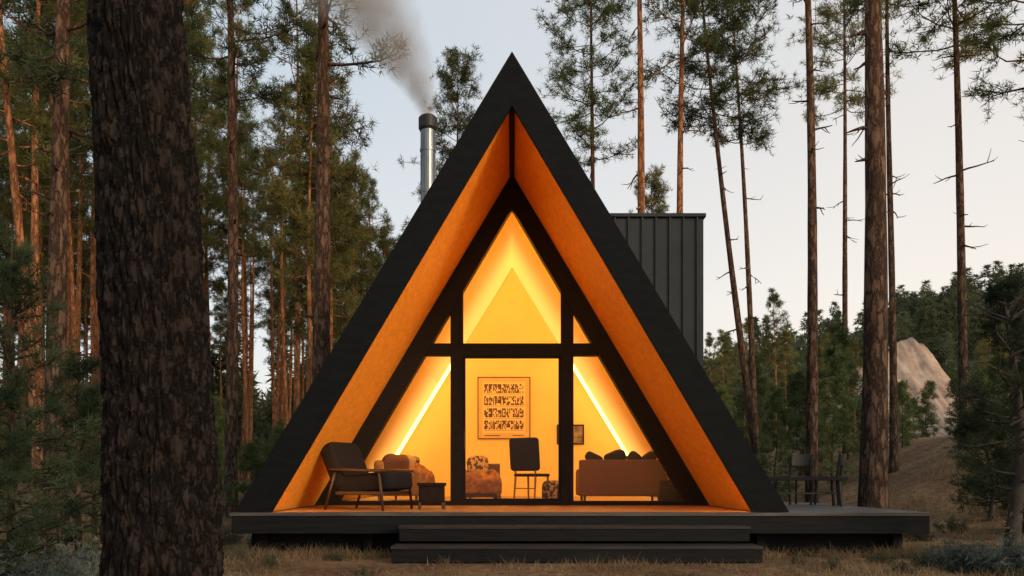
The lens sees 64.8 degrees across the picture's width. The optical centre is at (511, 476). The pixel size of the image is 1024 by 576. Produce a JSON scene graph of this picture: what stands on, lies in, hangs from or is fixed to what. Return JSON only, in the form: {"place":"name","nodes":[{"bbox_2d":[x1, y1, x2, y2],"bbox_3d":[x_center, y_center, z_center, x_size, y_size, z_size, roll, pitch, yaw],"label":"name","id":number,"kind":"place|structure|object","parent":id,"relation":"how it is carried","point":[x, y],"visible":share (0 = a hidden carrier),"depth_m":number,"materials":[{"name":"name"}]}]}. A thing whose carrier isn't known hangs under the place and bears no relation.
{"place":"outdoors","nodes":[
{"label":"outdoors","id":0,"kind":"place"},
{"bbox_2d":[0,432,1023,575],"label":"ground","id":1,"kind":"structure","parent":0,"point":[917,454],"depth_m":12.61,"materials":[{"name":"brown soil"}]},
{"bbox_2d":[0,24,47,481],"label":"pine tree","id":2,"kind":"object","parent":1,"relation":"on","point":[20,328],"visible":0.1,"depth_m":33.31,"materials":[{"name":"orange plant"}]},
{"bbox_2d":[0,0,50,158],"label":"pine tree","id":3,"kind":"object","parent":1,"relation":"on","point":[17,137],"visible":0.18,"depth_m":24.68,"materials":[{"name":"green plant"}]},
{"bbox_2d":[1,68,69,316],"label":"pine tree","id":4,"kind":"object","parent":1,"relation":"on","point":[41,181],"visible":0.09,"depth_m":28.74,"materials":[{"name":"green plant"}]},
{"bbox_2d":[0,135,84,383],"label":"pine tree","id":5,"kind":"object","parent":1,"relation":"on","point":[42,217],"visible":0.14,"depth_m":31.24,"materials":[{"name":"green plant"}]},
{"bbox_2d":[1,0,86,432],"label":"pine tree","id":6,"kind":"object","parent":1,"relation":"on","point":[34,220],"visible":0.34,"depth_m":20.60,"materials":[{"name":"orange plant"}]},
{"bbox_2d":[0,0,87,317],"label":"pine tree","id":7,"kind":"object","parent":1,"relation":"on","point":[45,98],"visible":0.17,"depth_m":25.39,"materials":[{"name":"green plant"}]},
{"bbox_2d":[0,0,88,521],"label":"pine tree","id":8,"kind":"object","parent":1,"relation":"on","point":[16,195],"visible":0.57,"depth_m":16.88,"materials":[{"name":"green plant"}]},
{"bbox_2d":[0,377,90,575],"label":"young pine","id":9,"kind":"object","parent":1,"relation":"on","point":[18,441],"visible":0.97,"depth_m":6.05,"materials":[{"name":"green plant"}]},
{"bbox_2d":[0,533,93,575],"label":"shrub","id":10,"kind":"object","parent":1,"relation":"on","point":[47,569],"visible":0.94,"depth_m":5.74,"materials":[{"name":"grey plant"}]},
{"bbox_2d":[4,1,92,475],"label":"pine tree","id":11,"kind":"object","parent":1,"relation":"on","point":[69,306],"visible":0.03,"depth_m":30.37,"materials":[{"name":"plant"}]},
{"bbox_2d":[7,0,93,305],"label":"pine tree","id":12,"kind":"object","parent":1,"relation":"on","point":[77,102],"visible":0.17,"depth_m":20.63,"materials":[{"name":"green plant"}]},
{"bbox_2d":[1,349,102,564],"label":"young pine","id":13,"kind":"object","parent":1,"relation":"on","point":[75,371],"visible":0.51,"depth_m":9.13,"materials":[{"name":"green plant"}]},
{"bbox_2d":[0,215,104,575],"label":"young pine","id":14,"kind":"object","parent":1,"relation":"on","point":[10,273],"visible":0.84,"depth_m":7.59,"materials":[{"name":"green plant"}]},
{"bbox_2d":[15,81,94,493],"bbox_3d":[-13.322,-5.570,24.073,2.803,12.878,2.629,0,0,25],"label":"pine tree","id":15,"kind":"object","parent":1,"relation":"on","point":[83,208],"visible":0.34,"depth_m":24.06,"materials":[{"name":"green plant"}]},
{"bbox_2d":[21,7,92,473],"bbox_3d":[-15.379,-8.508,29.109,3.769,18.326,2.910,0,0,-10],"label":"pine tree","id":16,"kind":"object","parent":1,"relation":"on","point":[79,283],"visible":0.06,"depth_m":28.73,"materials":[{"name":"orange plant"}]},
{"bbox_2d":[17,535,102,575],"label":"shrub","id":17,"kind":"object","parent":1,"relation":"on","point":[95,567],"visible":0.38,"depth_m":7.00,"materials":[{"name":"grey plant"}]},
{"bbox_2d":[23,379,104,546],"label":"young pine","id":18,"kind":"object","parent":1,"relation":"on","point":[96,510],"visible":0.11,"depth_m":12.40,"materials":[{"name":"green plant"}]},
{"bbox_2d":[43,138,91,356],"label":"pine tree","id":19,"kind":"object","parent":1,"relation":"on","point":[75,241],"visible":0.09,"depth_m":35.42,"materials":[{"name":"green plant"}]},
{"bbox_2d":[43,2,100,490],"bbox_3d":[-12.971,-8.331,25.139,2.886,18.231,2.852,0,0,40],"label":"pine tree","id":20,"kind":"object","parent":1,"relation":"on","point":[93,329],"visible":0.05,"depth_m":25.06,"materials":[{"name":"orange plant"}]},
{"bbox_2d":[74,192,91,480],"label":"pine tree","id":21,"kind":"object","parent":1,"relation":"on","point":[84,265],"visible":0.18,"depth_m":44.03,"materials":[{"name":"orange plant"}]},
{"bbox_2d":[0,0,208,545],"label":"pine tree","id":22,"kind":"object","parent":1,"relation":"on","point":[59,75],"visible":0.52,"depth_m":11.45,"materials":[{"name":"green plant"}]},
{"bbox_2d":[85,0,225,575],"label":"pine tree","id":23,"kind":"object","parent":1,"relation":"on","point":[161,492],"visible":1,"depth_m":3.81,"materials":[{"name":"brown plant"}]},
{"bbox_2d":[182,0,222,159],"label":"pine tree","id":24,"kind":"object","parent":1,"relation":"on","point":[198,119],"visible":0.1,"depth_m":24.17,"materials":[{"name":"green plant"}]},
{"bbox_2d":[182,0,225,57],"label":"pine tree","id":25,"kind":"object","parent":1,"relation":"on","point":[188,13],"visible":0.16,"depth_m":23.12,"materials":[{"name":"green plant"}]},
{"bbox_2d":[182,0,226,117],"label":"pine tree","id":26,"kind":"object","parent":1,"relation":"on","point":[205,35],"visible":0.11,"depth_m":26.77,"materials":[{"name":"green plant"}]},
{"bbox_2d":[185,0,226,251],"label":"pine tree","id":27,"kind":"object","parent":1,"relation":"on","point":[204,27],"visible":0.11,"depth_m":33.81,"materials":[{"name":"green plant"}]},
{"bbox_2d":[191,123,226,312],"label":"pine tree","id":28,"kind":"object","parent":1,"relation":"on","point":[212,217],"visible":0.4,"depth_m":31.73,"materials":[{"name":"green plant"}]},
{"bbox_2d":[192,90,227,369],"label":"pine tree","id":29,"kind":"object","parent":1,"relation":"on","point":[218,229],"visible":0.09,"depth_m":39.45,"materials":[{"name":"green plant"}]},
{"bbox_2d":[210,276,226,478],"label":"pine tree","id":30,"kind":"object","parent":1,"relation":"on","point":[216,342],"visible":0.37,"depth_m":53.48,"materials":[{"name":"green plant"}]},
{"bbox_2d":[213,390,225,487],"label":"young conifer","id":31,"kind":"object","parent":1,"relation":"on","point":[220,417],"visible":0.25,"depth_m":22.06,"materials":[{"name":"green plant"}]},
{"bbox_2d":[196,55,261,324],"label":"pine tree","id":32,"kind":"object","parent":1,"relation":"on","point":[221,80],"visible":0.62,"depth_m":25.57,"materials":[{"name":"green plant"}]},
{"bbox_2d":[209,266,250,347],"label":"pine tree","id":33,"kind":"object","parent":1,"relation":"on","point":[223,343],"visible":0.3,"depth_m":42.84,"materials":[{"name":"green plant"}]},
{"bbox_2d":[204,193,261,397],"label":"pine tree","id":34,"kind":"object","parent":1,"relation":"on","point":[214,284],"visible":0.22,"depth_m":38.62,"materials":[{"name":"green plant"}]},
{"bbox_2d":[196,0,274,484],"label":"pine tree","id":35,"kind":"object","parent":1,"relation":"on","point":[246,9],"visible":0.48,"depth_m":28.79,"materials":[{"name":"green plant"}]},
{"bbox_2d":[204,153,273,480],"bbox_3d":[-13.037,-7.741,38.787,3.052,16.733,3.953,0,0,12],"label":"pine tree","id":36,"kind":"object","parent":1,"relation":"on","point":[241,475],"visible":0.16,"depth_m":38.55,"materials":[{"name":"green plant"}]},
{"bbox_2d":[220,441,266,506],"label":"young conifer","id":37,"kind":"object","parent":1,"relation":"on","point":[249,450],"visible":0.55,"depth_m":15.40,"materials":[{"name":"green plant"}]},
{"bbox_2d":[218,143,272,479],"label":"pine tree","id":38,"kind":"object","parent":1,"relation":"on","point":[252,238],"visible":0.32,"depth_m":34.60,"materials":[{"name":"green plant"}]},
{"bbox_2d":[220,233,279,420],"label":"pine tree","id":39,"kind":"object","parent":1,"relation":"on","point":[259,325],"visible":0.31,"depth_m":46.38,"materials":[{"name":"green plant"}]},
{"bbox_2d":[220,110,280,481],"bbox_3d":[-10.218,-6.904,31.482,2.533,14.963,2.329,0,0,-8],"label":"pine tree","id":40,"kind":"object","parent":1,"relation":"on","point":[257,247],"visible":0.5,"depth_m":31.56,"materials":[{"name":"green plant"}]},
{"bbox_2d":[187,0,317,517],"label":"pine tree","id":41,"kind":"object","parent":1,"relation":"on","point":[231,402],"visible":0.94,"depth_m":18.95,"materials":[{"name":"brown plant"}]},
{"bbox_2d":[250,201,292,422],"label":"pine tree","id":42,"kind":"object","parent":1,"relation":"on","point":[264,272],"visible":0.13,"depth_m":39.59,"materials":[{"name":"green plant"}]},
{"bbox_2d":[250,148,301,444],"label":"pine tree","id":43,"kind":"object","parent":1,"relation":"on","point":[272,349],"visible":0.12,"depth_m":35.86,"materials":[{"name":"green plant"}]},
{"bbox_2d":[257,239,294,422],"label":"pine tree","id":44,"kind":"object","parent":1,"relation":"on","point":[278,308],"visible":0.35,"depth_m":38.22,"materials":[{"name":"green plant"}]},
{"bbox_2d":[207,0,353,413],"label":"pine tree","id":45,"kind":"object","parent":1,"relation":"on","point":[296,399],"visible":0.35,"depth_m":24.94,"materials":[{"name":"green plant"}]},
{"bbox_2d":[262,148,301,427],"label":"pine tree","id":46,"kind":"object","parent":1,"relation":"on","point":[281,395],"visible":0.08,"depth_m":36.80,"materials":[{"name":"green plant"}]},
{"bbox_2d":[252,82,312,427],"bbox_3d":[-8.175,-6.786,29.555,2.693,15.341,2.476,0,0,9],"label":"pine tree","id":47,"kind":"object","parent":1,"relation":"on","point":[283,115],"visible":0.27,"depth_m":29.66,"materials":[{"name":"green plant"}]},
{"bbox_2d":[253,52,361,385],"bbox_3d":[-5.304,-4.708,20.666,2.688,12.199,2.452,0,0,-21],"label":"pine tree","id":48,"kind":"object","parent":1,"relation":"on","point":[306,82],"visible":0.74,"depth_m":20.36,"materials":[{"name":"green plant"}]},
{"bbox_2d":[266,15,379,344],"bbox_3d":[-5.008,-5.376,21.735,3.047,13.634,3.339,0,0,-29],"label":"pine tree","id":49,"kind":"object","parent":1,"relation":"on","point":[299,168],"visible":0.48,"depth_m":21.32,"materials":[{"name":"green plant"}]},
{"bbox_2d":[280,183,368,338],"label":"pine tree","id":50,"kind":"object","parent":1,"relation":"on","point":[302,299],"visible":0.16,"depth_m":24.03,"materials":[{"name":"green plant"}]},
{"bbox_2d":[280,139,374,352],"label":"pine tree","id":51,"kind":"object","parent":1,"relation":"on","point":[347,261],"visible":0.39,"depth_m":22.04,"materials":[{"name":"green plant"}]},
{"bbox_2d":[300,213,358,347],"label":"pine tree","id":52,"kind":"object","parent":1,"relation":"on","point":[336,332],"visible":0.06,"depth_m":29.06,"materials":[{"name":"green plant"}]},
{"bbox_2d":[283,0,410,382],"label":"pine tree","id":53,"kind":"object","parent":1,"relation":"on","point":[320,316],"visible":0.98,"depth_m":16.31,"materials":[{"name":"brown plant"}]},
{"bbox_2d":[332,202,380,499],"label":"pine tree","id":54,"kind":"object","parent":1,"relation":"on","point":[364,249],"visible":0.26,"depth_m":29.98,"materials":[{"name":"green plant"}]},
{"bbox_2d":[331,148,387,498],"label":"pine tree","id":55,"kind":"object","parent":1,"relation":"on","point":[357,156],"visible":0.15,"depth_m":31.66,"materials":[{"name":"green plant"}]},
{"bbox_2d":[356,171,391,281],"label":"pine tree","id":56,"kind":"object","parent":1,"relation":"on","point":[373,191],"visible":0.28,"depth_m":38.18,"materials":[{"name":"green plant"}]},
{"bbox_2d":[357,221,398,287],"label":"pine tree","id":57,"kind":"object","parent":1,"relation":"on","point":[383,242],"visible":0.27,"depth_m":34.75,"materials":[{"name":"green plant"}]},
{"bbox_2d":[397,42,484,231],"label":"pine tree","id":58,"kind":"object","parent":1,"relation":"on","point":[464,73],"visible":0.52,"depth_m":29.79,"materials":[{"name":"green plant"}]},
{"bbox_2d":[235,52,788,511],"bbox_3d":[0.002,-2.760,14.845,7.196,7.440,8.810,0,0,0],"label":"cabin","id":59,"kind":"object","parent":1,"relation":"on","point":[519,250],"visible":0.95,"depth_m":12.95,"materials":[{"name":"black metal"}]},
{"bbox_2d":[374,460,432,500],"bbox_3d":[-2.025,0.080,15.300,0.860,0.760,2.220,0,0,0],"label":"sofa","id":60,"kind":"object","parent":59,"relation":"on","point":[416,474],"visible":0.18,"depth_m":14.21,"materials":[{"name":"beige fabric"}]},
{"bbox_2d":[382,454,409,468],"bbox_3d":[-2.099,-0.202,14.447,0.528,0.427,0.266,0,0,-33],"label":"cushion","id":61,"kind":"object","parent":60,"relation":"on","point":[394,461],"visible":0.54,"depth_m":14.34,"materials":[{"name":"brown fabric"}]},
{"bbox_2d":[466,464,499,497],"bbox_3d":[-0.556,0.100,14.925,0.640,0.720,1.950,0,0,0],"label":"armchair","id":62,"kind":"object","parent":59,"relation":"on","point":[496,467],"visible":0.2,"depth_m":13.97,"materials":[{"name":"brown wood"}]},
{"bbox_2d":[466,469,501,497],"bbox_3d":[-0.557,0.139,14.482,0.766,0.571,1.180,0,0,0],"label":"blanket","id":63,"kind":"object","parent":62,"relation":"on","point":[484,482],"visible":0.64,"depth_m":13.92,"materials":[{"name":"orange fabric"}]},
{"bbox_2d":[478,377,529,438],"bbox_3d":[-0.188,-1.620,18.972,1.240,1.460,0.034,0,0,0],"label":"poster","id":64,"kind":"object","parent":59,"relation":"attached to","point":[503,407],"depth_m":18.97,"materials":[{"name":"beige paper"}]},
{"bbox_2d":[315,178,708,504],"bbox_3d":[0.000,-2.257,13.050,6.600,5.426,0.200,0,0,0],"label":"window frame","id":65,"kind":"structure","parent":59,"relation":"in","point":[449,304],"depth_m":12.95,"materials":[{"name":"black metal"}]},
{"bbox_2d":[509,437,549,497],"bbox_3d":[0.328,-0.101,13.828,0.580,1.124,0.520,0,0,34],"label":"dining chair","id":66,"kind":"object","parent":59,"relation":"on","point":[524,454],"visible":0.96,"depth_m":13.63,"materials":[{"name":"brown fabric"}]},
{"bbox_2d":[576,460,664,500],"bbox_3d":[1.929,0.080,14.495,1.520,0.760,0.860,0,0,0],"label":"sofa","id":67,"kind":"object","parent":59,"relation":"on","point":[619,477],"visible":0.87,"depth_m":14.06,"materials":[{"name":"brown fabric"}]},
{"bbox_2d":[390,525,763,562],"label":"front steps","id":68,"kind":"structure","parent":1,"relation":"on","point":[543,553],"depth_m":9.69,"materials":[{"name":"black wood"}]},
{"bbox_2d":[229,502,931,554],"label":"deck","id":69,"kind":"structure","parent":1,"relation":"on","point":[799,526],"depth_m":10.35,"materials":[{"name":"black wood"}]},
{"bbox_2d":[321,442,414,510],"bbox_3d":[-2.045,-0.015,11.414,1.176,0.959,0.832,0,0,24],"label":"lounge chair","id":70,"kind":"object","parent":69,"relation":"on","point":[348,471],"visible":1,"depth_m":11.19,"materials":[{"name":"grey wood"}]},
{"bbox_2d":[417,483,445,509],"bbox_3d":[-1.152,0.273,11.550,0.400,0.375,0.400,0,0,-8],"label":"side table","id":71,"kind":"object","parent":69,"relation":"on","point":[431,492],"visible":1,"depth_m":11.37,"materials":[{"name":"brown wood"}]},
{"bbox_2d":[775,454,812,504],"bbox_3d":[4.705,0.046,13.481,0.440,0.831,0.480,0,0,-15],"label":"metal chair","id":72,"kind":"object","parent":69,"relation":"on","point":[800,459],"visible":0.73,"depth_m":13.27,"materials":[{"name":"metal"}]},
{"bbox_2d":[769,477,847,505],"bbox_3d":[4.550,0.231,12.700,1.320,0.463,0.400,0,0,0],"label":"table","id":73,"kind":"object","parent":69,"relation":"on","point":[838,480],"visible":0.57,"depth_m":12.50,"materials":[{"name":"metal"}]},
{"bbox_2d":[531,0,648,187],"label":"pine tree","id":74,"kind":"object","parent":1,"relation":"on","point":[567,70],"visible":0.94,"depth_m":25.77,"materials":[{"name":"green plant"}]},
{"bbox_2d":[614,0,678,212],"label":"pine tree","id":75,"kind":"object","parent":1,"relation":"on","point":[640,174],"visible":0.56,"depth_m":20.03,"materials":[{"name":"orange plant"}]},
{"bbox_2d":[628,164,676,212],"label":"pine tree","id":76,"kind":"object","parent":1,"relation":"on","point":[655,183],"visible":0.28,"depth_m":35.69,"materials":[{"name":"green plant"}]},
{"bbox_2d":[618,0,725,212],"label":"pine tree","id":77,"kind":"object","parent":1,"relation":"on","point":[700,42],"visible":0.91,"depth_m":21.95,"materials":[{"name":"green plant"}]},
{"bbox_2d":[649,0,783,463],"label":"pine tree","id":78,"kind":"object","parent":1,"relation":"on","point":[722,86],"visible":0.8,"depth_m":23.95,"materials":[{"name":"green plant"}]},
{"bbox_2d":[709,329,740,398],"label":"pine tree","id":79,"kind":"object","parent":1,"relation":"on","point":[721,338],"visible":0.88,"depth_m":40.06,"materials":[{"name":"green plant"}]},
{"bbox_2d":[672,0,803,449],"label":"pine tree","id":80,"kind":"object","parent":1,"relation":"on","point":[768,90],"visible":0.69,"depth_m":26.98,"materials":[{"name":"green plant"}]},
{"bbox_2d":[730,345,771,474],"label":"young conifer","id":81,"kind":"object","parent":1,"relation":"on","point":[761,383],"visible":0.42,"depth_m":29.86,"materials":[{"name":"green plant"}]},
{"bbox_2d":[755,286,794,450],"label":"pine tree","id":82,"kind":"object","parent":1,"relation":"on","point":[772,297],"visible":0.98,"depth_m":42.04,"materials":[{"name":"green plant"}]},
{"bbox_2d":[755,379,801,501],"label":"young conifer","id":83,"kind":"object","parent":1,"relation":"on","point":[776,399],"visible":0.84,"depth_m":22.98,"materials":[{"name":"green plant"}]},
{"bbox_2d":[769,326,798,430],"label":"pine tree","id":84,"kind":"object","parent":1,"relation":"on","point":[784,371],"visible":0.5,"depth_m":49.90,"materials":[{"name":"green plant"}]},
{"bbox_2d":[724,0,848,502],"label":"pine tree","id":85,"kind":"object","parent":1,"relation":"on","point":[812,377],"visible":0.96,"depth_m":16.87,"materials":[{"name":"brown plant"}]},
{"bbox_2d":[771,370,835,475],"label":"young conifer","id":86,"kind":"object","parent":1,"relation":"on","point":[793,397],"visible":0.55,"depth_m":26.88,"materials":[{"name":"green plant"}]},
{"bbox_2d":[792,335,839,448],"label":"young conifer","id":87,"kind":"object","parent":1,"relation":"on","point":[820,364],"visible":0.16,"depth_m":33.86,"materials":[{"name":"green plant"}]},
{"bbox_2d":[801,343,860,489],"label":"young conifer","id":88,"kind":"object","parent":1,"relation":"on","point":[838,381],"visible":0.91,"depth_m":21.80,"materials":[{"name":"green plant"}]},
{"bbox_2d":[818,313,862,459],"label":"young conifer","id":89,"kind":"object","parent":1,"relation":"on","point":[841,334],"visible":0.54,"depth_m":25.96,"materials":[{"name":"green plant"}]},
{"bbox_2d":[784,0,903,453],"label":"pine tree","id":90,"kind":"object","parent":1,"relation":"on","point":[824,88],"visible":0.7,"depth_m":27.94,"materials":[{"name":"green plant"}]},
{"bbox_2d":[841,0,888,508],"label":"pine tree","id":91,"kind":"object","parent":1,"relation":"on","point":[873,488],"visible":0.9,"depth_m":12.50,"materials":[{"name":"brown plant"}]},
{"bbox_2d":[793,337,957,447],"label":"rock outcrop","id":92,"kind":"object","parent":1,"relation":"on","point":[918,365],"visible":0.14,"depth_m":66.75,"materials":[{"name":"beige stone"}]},
{"bbox_2d":[832,0,939,473],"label":"pine tree","id":93,"kind":"object","parent":1,"relation":"on","point":[893,465],"visible":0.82,"depth_m":20.91,"materials":[{"name":"brown plant"}]},
{"bbox_2d":[888,380,918,447],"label":"young conifer","id":94,"kind":"object","parent":1,"relation":"on","point":[902,386],"visible":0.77,"depth_m":23.88,"materials":[{"name":"green plant"}]},
{"bbox_2d":[912,380,944,436],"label":"young conifer","id":95,"kind":"object","parent":1,"relation":"on","point":[926,393],"visible":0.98,"depth_m":27.90,"materials":[{"name":"green plant"}]},
{"bbox_2d":[881,0,1001,449],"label":"pine tree","id":96,"kind":"object","parent":1,"relation":"on","point":[956,54],"visible":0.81,"depth_m":20.05,"materials":[{"name":"brown plant"}]},
{"bbox_2d":[920,532,1004,573],"bbox_3d":[4.974,0.905,8.991,0.795,0.586,0.809,0,0,-17],"label":"shrub","id":97,"kind":"object","parent":1,"relation":"on","point":[967,559],"visible":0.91,"depth_m":8.89,"materials":[{"name":"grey plant"}]},
{"bbox_2d":[930,0,1023,289],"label":"pine tree","id":98,"kind":"object","parent":1,"relation":"on","point":[991,25],"visible":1,"depth_m":18.66,"materials":[{"name":"green plant"}]},
{"bbox_2d":[939,394,1014,520],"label":"dark conifer","id":99,"kind":"object","parent":1,"relation":"on","point":[962,427],"visible":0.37,"depth_m":14.67,"materials":[{"name":"green plant"}]},
{"bbox_2d":[941,267,1023,560],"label":"dark conifer","id":100,"kind":"object","parent":1,"relation":"on","point":[1015,519],"visible":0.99,"depth_m":9.40,"materials":[{"name":"green plant"}]},
{"bbox_2d":[966,360,1023,534],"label":"dark conifer","id":101,"kind":"object","parent":1,"relation":"on","point":[1007,493],"visible":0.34,"depth_m":12.39,"materials":[{"name":"green plant"}]},
{"bbox_2d":[975,529,1023,575],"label":"shrub","id":102,"kind":"object","parent":1,"relation":"on","point":[1014,559],"visible":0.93,"depth_m":8.60,"materials":[{"name":"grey plant"}]},
{"bbox_2d":[0,0,1023,401],"label":"sky","id":103,"kind":"structure","parent":0,"point":[922,112],"materials":[{"name":"white"}]},
{"bbox_2d":[254,303,1008,476],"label":"hills","id":104,"kind":"structure","parent":0,"point":[971,366],"depth_m":101.70,"materials":[{"name":"green plant"}]},
{"bbox_2d":[0,261,1023,478],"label":"forest","id":105,"kind":"object","parent":104,"relation":"on","point":[915,314],"visible":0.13,"depth_m":76.37,"materials":[{"name":"green plant"}]},
{"bbox_2d":[659,473,681,500],"bbox_3d":[2.770,0.182,14.100,0.421,0.564,0.421,0,0,0],"label":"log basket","id":106,"kind":"object","parent":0,"point":[668,491],"visible":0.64,"depth_m":13.93,"materials":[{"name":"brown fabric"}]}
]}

